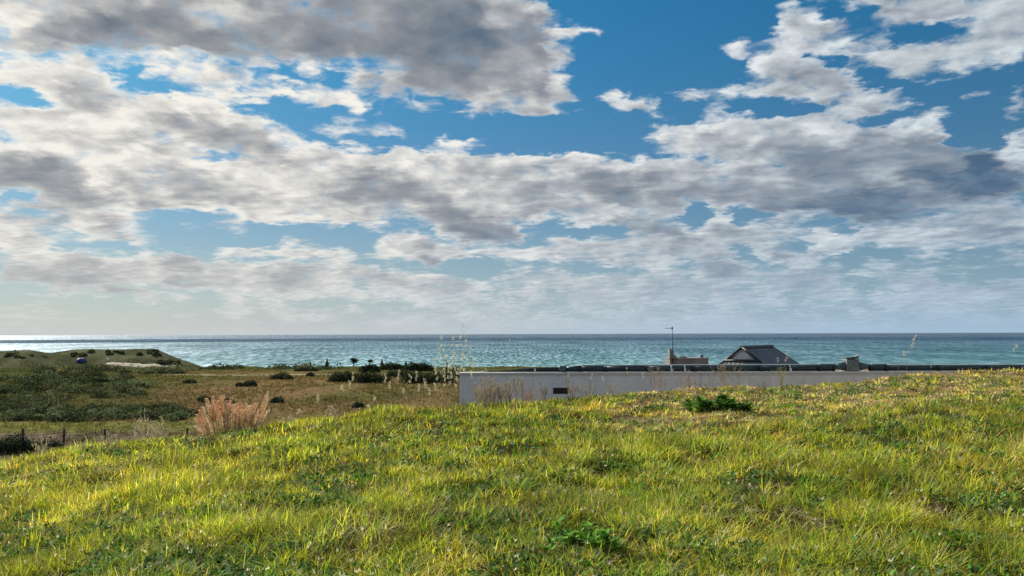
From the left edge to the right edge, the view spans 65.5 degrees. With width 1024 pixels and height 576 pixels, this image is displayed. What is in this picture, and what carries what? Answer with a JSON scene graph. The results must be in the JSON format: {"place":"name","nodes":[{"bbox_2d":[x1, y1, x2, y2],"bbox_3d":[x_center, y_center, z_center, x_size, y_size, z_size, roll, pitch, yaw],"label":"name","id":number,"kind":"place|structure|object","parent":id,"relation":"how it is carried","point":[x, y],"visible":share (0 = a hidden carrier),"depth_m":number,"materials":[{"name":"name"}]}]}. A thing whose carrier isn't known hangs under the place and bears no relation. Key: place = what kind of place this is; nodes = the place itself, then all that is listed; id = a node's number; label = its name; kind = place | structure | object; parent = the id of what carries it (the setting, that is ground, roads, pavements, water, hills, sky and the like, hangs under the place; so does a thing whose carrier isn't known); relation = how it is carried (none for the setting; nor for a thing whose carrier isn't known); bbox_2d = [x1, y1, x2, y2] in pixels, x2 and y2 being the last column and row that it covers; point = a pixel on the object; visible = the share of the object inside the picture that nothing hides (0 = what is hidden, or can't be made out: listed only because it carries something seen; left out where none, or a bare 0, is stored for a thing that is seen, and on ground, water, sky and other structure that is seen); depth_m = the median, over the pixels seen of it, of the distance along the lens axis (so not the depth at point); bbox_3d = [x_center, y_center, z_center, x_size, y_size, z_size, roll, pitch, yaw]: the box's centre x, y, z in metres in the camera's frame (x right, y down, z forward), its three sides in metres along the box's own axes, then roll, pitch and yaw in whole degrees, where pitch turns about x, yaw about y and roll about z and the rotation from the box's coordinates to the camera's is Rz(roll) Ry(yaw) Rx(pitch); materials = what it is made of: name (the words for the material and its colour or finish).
{"place":"outdoors","nodes":[
{"label":"outdoors","id":0,"kind":"place"},
{"bbox_2d":[106,362,168,366],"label":"sand path","id":1,"kind":"structure","parent":0,"point":[129,364],"depth_m":294.58,"materials":[{"name":"beige sand"}]},
{"bbox_2d":[154,374,331,375],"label":"track","id":2,"kind":"structure","parent":0,"point":[235,375],"depth_m":184.98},
{"bbox_2d":[0,366,1023,575],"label":"grass","id":3,"kind":"structure","parent":0,"point":[184,485],"depth_m":7.59,"materials":[{"name":"green plant"}]},
{"bbox_2d":[0,333,1023,367],"bbox_3d":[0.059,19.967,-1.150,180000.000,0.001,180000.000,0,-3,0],"label":"sea","id":4,"kind":"structure","parent":0,"point":[548,350],"depth_m":1183.90,"materials":[{"name":"liquid"}]},
{"bbox_2d":[0,349,1023,575],"bbox_3d":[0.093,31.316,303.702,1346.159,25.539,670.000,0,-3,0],"label":"ground","id":5,"kind":"structure","parent":0,"point":[97,356],"depth_m":15.20,"materials":[{"name":"green plant"}]},
{"bbox_2d":[0,430,39,454],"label":"shrub","id":6,"kind":"object","parent":5,"relation":"on","point":[13,446],"visible":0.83,"depth_m":42.45,"materials":[{"name":"green plant"}]},
{"bbox_2d":[32,436,56,457],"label":"dried weed","id":7,"kind":"object","parent":5,"relation":"on","point":[40,447],"visible":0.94,"depth_m":12.70,"materials":[{"name":"plant"}]},
{"bbox_2d":[27,436,62,453],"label":"shrub","id":8,"kind":"object","parent":5,"relation":"on","point":[52,445],"visible":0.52,"depth_m":42.34,"materials":[{"name":"green plant"}]},
{"bbox_2d":[75,358,86,361],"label":"car","id":9,"kind":"object","parent":5,"relation":"on","point":[80,360],"visible":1,"depth_m":297.94,"materials":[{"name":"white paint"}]},
{"bbox_2d":[98,434,117,446],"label":"dried weed","id":10,"kind":"object","parent":5,"relation":"on","point":[108,441],"visible":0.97,"depth_m":12.90,"materials":[{"name":"plant"}]},
{"bbox_2d":[4,428,216,447],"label":"post and wire fence","id":11,"kind":"object","parent":5,"relation":"on","point":[63,444],"visible":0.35,"depth_m":42.58,"materials":[{"name":"brown wood"}]},
{"bbox_2d":[128,414,153,441],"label":"dried weed","id":12,"kind":"object","parent":5,"relation":"on","point":[136,431],"visible":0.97,"depth_m":13.05,"materials":[{"name":"plant"}]},
{"bbox_2d":[130,417,170,441],"bbox_3d":[-5.924,2.319,13.060,0.640,0.503,0.429,0,-3,0],"label":"dried weed","id":13,"kind":"object","parent":5,"relation":"on","point":[156,427],"visible":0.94,"depth_m":13.07,"materials":[{"name":"plant"}]},
{"bbox_2d":[138,521,179,532],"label":"leafy weed","id":14,"kind":"object","parent":5,"relation":"on","point":[156,526],"visible":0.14,"depth_m":6.46,"materials":[{"name":"green plant"}]},
{"bbox_2d":[153,426,165,440],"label":"dried weed","id":15,"kind":"object","parent":5,"relation":"on","point":[162,433],"visible":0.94,"depth_m":13.13,"materials":[{"name":"plant"}]},
{"bbox_2d":[0,349,341,422],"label":"scrub","id":16,"kind":"object","parent":5,"relation":"on","point":[55,409],"visible":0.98,"depth_m":102.13,"materials":[{"name":"green plant"}]},
{"bbox_2d":[182,379,196,383],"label":"shrub","id":17,"kind":"object","parent":5,"relation":"on","point":[188,381],"visible":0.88,"depth_m":136.23,"materials":[{"name":"green plant"}]},
{"bbox_2d":[197,395,211,402],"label":"shrub","id":18,"kind":"object","parent":5,"relation":"on","point":[202,399],"visible":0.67,"depth_m":83.19,"materials":[{"name":"green plant"}]},
{"bbox_2d":[182,395,285,437],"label":"plume grass","id":19,"kind":"object","parent":5,"relation":"on","point":[245,413],"depth_m":13.89,"materials":[{"name":"plant"}]},
{"bbox_2d":[235,382,243,386],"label":"shrub","id":20,"kind":"object","parent":5,"relation":"on","point":[239,384],"visible":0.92,"depth_m":120.08,"materials":[{"name":"green plant"}]},
{"bbox_2d":[230,426,253,434],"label":"dried weed","id":21,"kind":"object","parent":5,"relation":"on","point":[245,428],"visible":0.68,"depth_m":13.44,"materials":[{"name":"plant"}]},
{"bbox_2d":[243,380,257,386],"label":"shrub","id":22,"kind":"object","parent":5,"relation":"on","point":[248,383],"visible":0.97,"depth_m":120.39,"materials":[{"name":"green plant"}]},
{"bbox_2d":[0,359,529,460],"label":"rough grass","id":23,"kind":"structure","parent":5,"relation":"on","point":[282,407],"depth_m":95.80,"materials":[{"name":"plant"}]},
{"bbox_2d":[269,396,285,402],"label":"shrub","id":24,"kind":"object","parent":5,"relation":"on","point":[275,399],"visible":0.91,"depth_m":83.08,"materials":[{"name":"green plant"}]},
{"bbox_2d":[268,371,293,379],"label":"shrub","id":25,"kind":"object","parent":5,"relation":"on","point":[283,376],"visible":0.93,"depth_m":151.63,"materials":[{"name":"green plant"}]},
{"bbox_2d":[278,414,296,423],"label":"dried weed","id":26,"kind":"object","parent":5,"relation":"on","point":[281,421],"visible":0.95,"depth_m":13.81,"materials":[{"name":"plant"}]},
{"bbox_2d":[294,366,318,370],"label":"shrub","id":27,"kind":"object","parent":5,"relation":"on","point":[307,368],"visible":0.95,"depth_m":221.08,"materials":[{"name":"green plant"}]},
{"bbox_2d":[324,405,339,416],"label":"dried weed","id":28,"kind":"object","parent":5,"relation":"on","point":[335,412],"visible":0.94,"depth_m":14.21,"materials":[{"name":"plant"}]},
{"bbox_2d":[327,371,356,381],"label":"shrub","id":29,"kind":"object","parent":5,"relation":"on","point":[342,376],"visible":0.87,"depth_m":137.62,"materials":[{"name":"green plant"}]},
{"bbox_2d":[350,358,358,366],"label":"pine tree","id":30,"kind":"object","parent":5,"relation":"on","point":[353,360],"visible":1,"depth_m":333.39,"materials":[{"name":"green plant"}]},
{"bbox_2d":[351,402,364,407],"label":"shrub","id":31,"kind":"object","parent":5,"relation":"on","point":[357,404],"visible":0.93,"depth_m":76.88,"materials":[{"name":"green plant"}]},
{"bbox_2d":[358,364,380,372],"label":"shrub","id":32,"kind":"object","parent":5,"relation":"on","point":[373,368],"visible":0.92,"depth_m":199.28,"materials":[{"name":"green plant"}]},
{"bbox_2d":[351,369,391,382],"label":"shrub","id":33,"kind":"object","parent":5,"relation":"on","point":[375,378],"visible":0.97,"depth_m":134.00,"materials":[{"name":"green plant"}]},
{"bbox_2d":[379,362,404,369],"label":"shrub","id":34,"kind":"object","parent":5,"relation":"on","point":[388,366],"visible":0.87,"depth_m":234.33,"materials":[{"name":"green plant"}]},
{"bbox_2d":[382,369,407,377],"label":"shrub","id":35,"kind":"object","parent":5,"relation":"on","point":[391,373],"visible":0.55,"depth_m":162.85,"materials":[{"name":"green plant"}]},
{"bbox_2d":[379,542,439,562],"bbox_3d":[-0.689,1.776,5.347,0.429,0.111,0.447,0,-3,0],"label":"leafy weed","id":36,"kind":"object","parent":5,"relation":"on","point":[437,550],"visible":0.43,"depth_m":5.33,"materials":[{"name":"green plant"}]},
{"bbox_2d":[399,394,432,410],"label":"dried weed","id":37,"kind":"object","parent":5,"relation":"on","point":[416,403],"visible":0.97,"depth_m":14.13,"materials":[{"name":"plant"}]},
{"bbox_2d":[399,369,435,383],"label":"shrub","id":38,"kind":"object","parent":5,"relation":"on","point":[420,377],"visible":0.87,"depth_m":129.61,"materials":[{"name":"green plant"}]},
{"bbox_2d":[402,362,433,370],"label":"shrub","id":39,"kind":"object","parent":5,"relation":"on","point":[420,367],"visible":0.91,"depth_m":220.33,"materials":[{"name":"green plant"}]},
{"bbox_2d":[426,383,453,411],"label":"dried weed","id":40,"kind":"object","parent":5,"relation":"on","point":[440,399],"visible":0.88,"depth_m":14.10,"materials":[{"name":"plant"}]},
{"bbox_2d":[437,347,443,417],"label":"seed stalk","id":41,"kind":"object","parent":5,"relation":"on","point":[442,382],"visible":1,"depth_m":13.20,"materials":[{"name":"plant"}]},
{"bbox_2d":[428,368,458,383],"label":"shrub","id":42,"kind":"object","parent":5,"relation":"on","point":[439,377],"visible":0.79,"depth_m":130.54,"materials":[{"name":"green plant"}]},
{"bbox_2d":[440,335,446,414],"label":"seed stalk","id":43,"kind":"object","parent":5,"relation":"on","point":[444,372],"visible":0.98,"depth_m":13.06,"materials":[{"name":"plant"}]},
{"bbox_2d":[451,337,454,419],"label":"seed stalk","id":44,"kind":"object","parent":5,"relation":"on","point":[452,356],"visible":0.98,"depth_m":13.12,"materials":[{"name":"plant"}]},
{"bbox_2d":[453,344,457,410],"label":"seed stalk","id":45,"kind":"object","parent":5,"relation":"on","point":[455,370],"visible":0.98,"depth_m":13.51,"materials":[{"name":"plant"}]},
{"bbox_2d":[447,365,464,377],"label":"shrub","id":46,"kind":"object","parent":5,"relation":"on","point":[457,369],"visible":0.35,"depth_m":164.66,"materials":[{"name":"green plant"}]},
{"bbox_2d":[457,323,463,418],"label":"seed stalk","id":47,"kind":"object","parent":5,"relation":"on","point":[459,367],"visible":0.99,"depth_m":13.43,"materials":[{"name":"plant"}]},
{"bbox_2d":[461,332,466,414],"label":"seed stalk","id":48,"kind":"object","parent":5,"relation":"on","point":[463,358],"visible":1,"depth_m":13.73,"materials":[{"name":"plant"}]},
{"bbox_2d":[462,345,472,415],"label":"seed stalk","id":49,"kind":"object","parent":5,"relation":"on","point":[464,380],"visible":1,"depth_m":13.10,"materials":[{"name":"plant"}]},
{"bbox_2d":[465,356,476,418],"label":"seed stalk","id":50,"kind":"object","parent":5,"relation":"on","point":[470,376],"visible":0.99,"depth_m":13.28,"materials":[{"name":"plant"}]},
{"bbox_2d":[471,382,498,409],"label":"dried weed","id":51,"kind":"object","parent":5,"relation":"on","point":[488,395],"visible":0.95,"depth_m":14.71,"materials":[{"name":"plant"}]},
{"bbox_2d":[472,374,509,407],"bbox_3d":[-0.420,1.910,14.852,0.829,0.704,0.661,0,-3,0],"label":"dried weed","id":52,"kind":"object","parent":5,"relation":"on","point":[498,398],"visible":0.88,"depth_m":14.89,"materials":[{"name":"plant"}]},
{"bbox_2d":[0,375,1023,575],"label":"herbs","id":53,"kind":"object","parent":5,"relation":"on","point":[244,572],"visible":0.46,"depth_m":7.10,"materials":[{"name":"green plant"}]},
{"bbox_2d":[496,376,528,405],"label":"dried weed","id":54,"kind":"object","parent":5,"relation":"on","point":[508,393],"visible":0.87,"depth_m":15.10,"materials":[{"name":"plant"}]},
{"bbox_2d":[488,551,564,571],"bbox_3d":[0.113,1.730,5.035,0.357,0.142,0.570,2,-4,-33],"label":"leafy weed","id":55,"kind":"object","parent":5,"relation":"on","point":[529,556],"visible":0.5,"depth_m":5.03,"materials":[{"name":"green plant"}]},
{"bbox_2d":[523,388,534,403],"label":"dried weed","id":56,"kind":"object","parent":5,"relation":"on","point":[530,395],"visible":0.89,"depth_m":15.55,"materials":[{"name":"plant"}]},
{"bbox_2d":[534,381,550,401],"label":"dried weed","id":57,"kind":"object","parent":5,"relation":"on","point":[541,391],"visible":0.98,"depth_m":15.92,"materials":[{"name":"plant"}]},
{"bbox_2d":[556,375,578,397],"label":"dried weed","id":58,"kind":"object","parent":5,"relation":"on","point":[576,388],"visible":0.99,"depth_m":16.39,"materials":[{"name":"plant"}]},
{"bbox_2d":[536,515,628,555],"bbox_3d":[0.500,1.708,5.421,0.624,0.208,0.640,-1,-3,12],"label":"leafy weed","id":59,"kind":"object","parent":5,"relation":"on","point":[603,537],"visible":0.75,"depth_m":5.37,"materials":[{"name":"green plant"}]},
{"bbox_2d":[575,380,597,397],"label":"dried weed","id":60,"kind":"object","parent":5,"relation":"on","point":[586,389],"visible":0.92,"depth_m":16.73,"materials":[{"name":"plant"}]},
{"bbox_2d":[598,448,627,458],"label":"leafy weed","id":61,"kind":"object","parent":5,"relation":"on","point":[604,451],"visible":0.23,"depth_m":9.16,"materials":[{"name":"green plant"}]},
{"bbox_2d":[604,381,622,395],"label":"dried weed","id":62,"kind":"object","parent":5,"relation":"on","point":[612,387],"visible":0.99,"depth_m":17.15,"materials":[{"name":"plant"}]},
{"bbox_2d":[636,403,669,412],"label":"leafy weed","id":63,"kind":"object","parent":5,"relation":"on","point":[649,406],"visible":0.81,"depth_m":14.05,"materials":[{"name":"green plant"}]},
{"bbox_2d":[644,364,674,391],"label":"dried weed","id":64,"kind":"object","parent":5,"relation":"on","point":[657,378],"visible":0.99,"depth_m":17.67,"materials":[{"name":"plant"}]},
{"bbox_2d":[674,371,696,390],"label":"dried weed","id":65,"kind":"object","parent":5,"relation":"on","point":[685,380],"visible":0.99,"depth_m":18.13,"materials":[{"name":"plant"}]},
{"bbox_2d":[664,349,708,365],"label":"flat roofed hut","id":66,"kind":"object","parent":5,"relation":"on","point":[701,359],"visible":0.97,"depth_m":45.83,"materials":[{"name":"grey concrete"}]},
{"bbox_2d":[670,326,672,362],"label":"television aerial","id":67,"kind":"object","parent":66,"relation":"attached to","point":[672,340],"visible":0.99,"depth_m":45.76,"materials":[{"name":"metal"}]},
{"bbox_2d":[460,371,960,407],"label":"retaining wall","id":68,"kind":"structure","parent":5,"relation":"on","point":[633,381],"depth_m":25.87,"materials":[{"name":"paint"}]},
{"bbox_2d":[480,354,1023,371],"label":"pipeline","id":69,"kind":"object","parent":68,"relation":"on","point":[853,363],"visible":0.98,"depth_m":26.02,"materials":[{"name":"paint"}]},
{"bbox_2d":[698,356,737,389],"bbox_3d":[4.837,1.944,18.441,0.990,0.860,0.649,2,-4,-35],"label":"dried weed","id":70,"kind":"object","parent":5,"relation":"on","point":[723,377],"visible":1,"depth_m":18.39,"materials":[{"name":"plant"}]},
{"bbox_2d":[680,393,757,412],"bbox_3d":[3.583,2.014,14.032,1.348,0.344,1.140,0,-3,0],"label":"leafy weed","id":71,"kind":"object","parent":5,"relation":"on","point":[722,401],"visible":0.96,"depth_m":13.78,"materials":[{"name":"green plant"}]},
{"bbox_2d":[719,362,750,389],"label":"dried weed","id":72,"kind":"object","parent":5,"relation":"on","point":[734,378],"visible":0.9,"depth_m":18.51,"materials":[{"name":"plant"}]},
{"bbox_2d":[719,345,798,363],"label":"tiled house","id":73,"kind":"structure","parent":5,"relation":"on","point":[760,354],"depth_m":50.54,"materials":[{"name":"grey tile"}]},
{"bbox_2d":[754,377,768,389],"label":"dried weed","id":74,"kind":"object","parent":5,"relation":"on","point":[761,384],"visible":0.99,"depth_m":18.71,"materials":[{"name":"plant"}]},
{"bbox_2d":[772,365,787,387],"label":"dried weed","id":75,"kind":"object","parent":5,"relation":"on","point":[781,379],"visible":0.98,"depth_m":18.79,"materials":[{"name":"plant"}]},
{"bbox_2d":[780,475,817,487],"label":"leafy weed","id":76,"kind":"object","parent":5,"relation":"on","point":[791,479],"visible":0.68,"depth_m":7.63,"materials":[{"name":"green plant"}]},
{"bbox_2d":[924,527,991,551],"bbox_3d":[3.091,1.731,5.502,0.663,0.149,0.372,2,-4,-36],"label":"leafy weed","id":77,"kind":"object","parent":5,"relation":"on","point":[955,535],"visible":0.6,"depth_m":5.44,"materials":[{"name":"green plant"}]},
{"bbox_2d":[0,0,1023,335],"label":"sky","id":78,"kind":"structure","parent":0,"point":[168,167],"materials":[{"name":"blue"}]}
]}

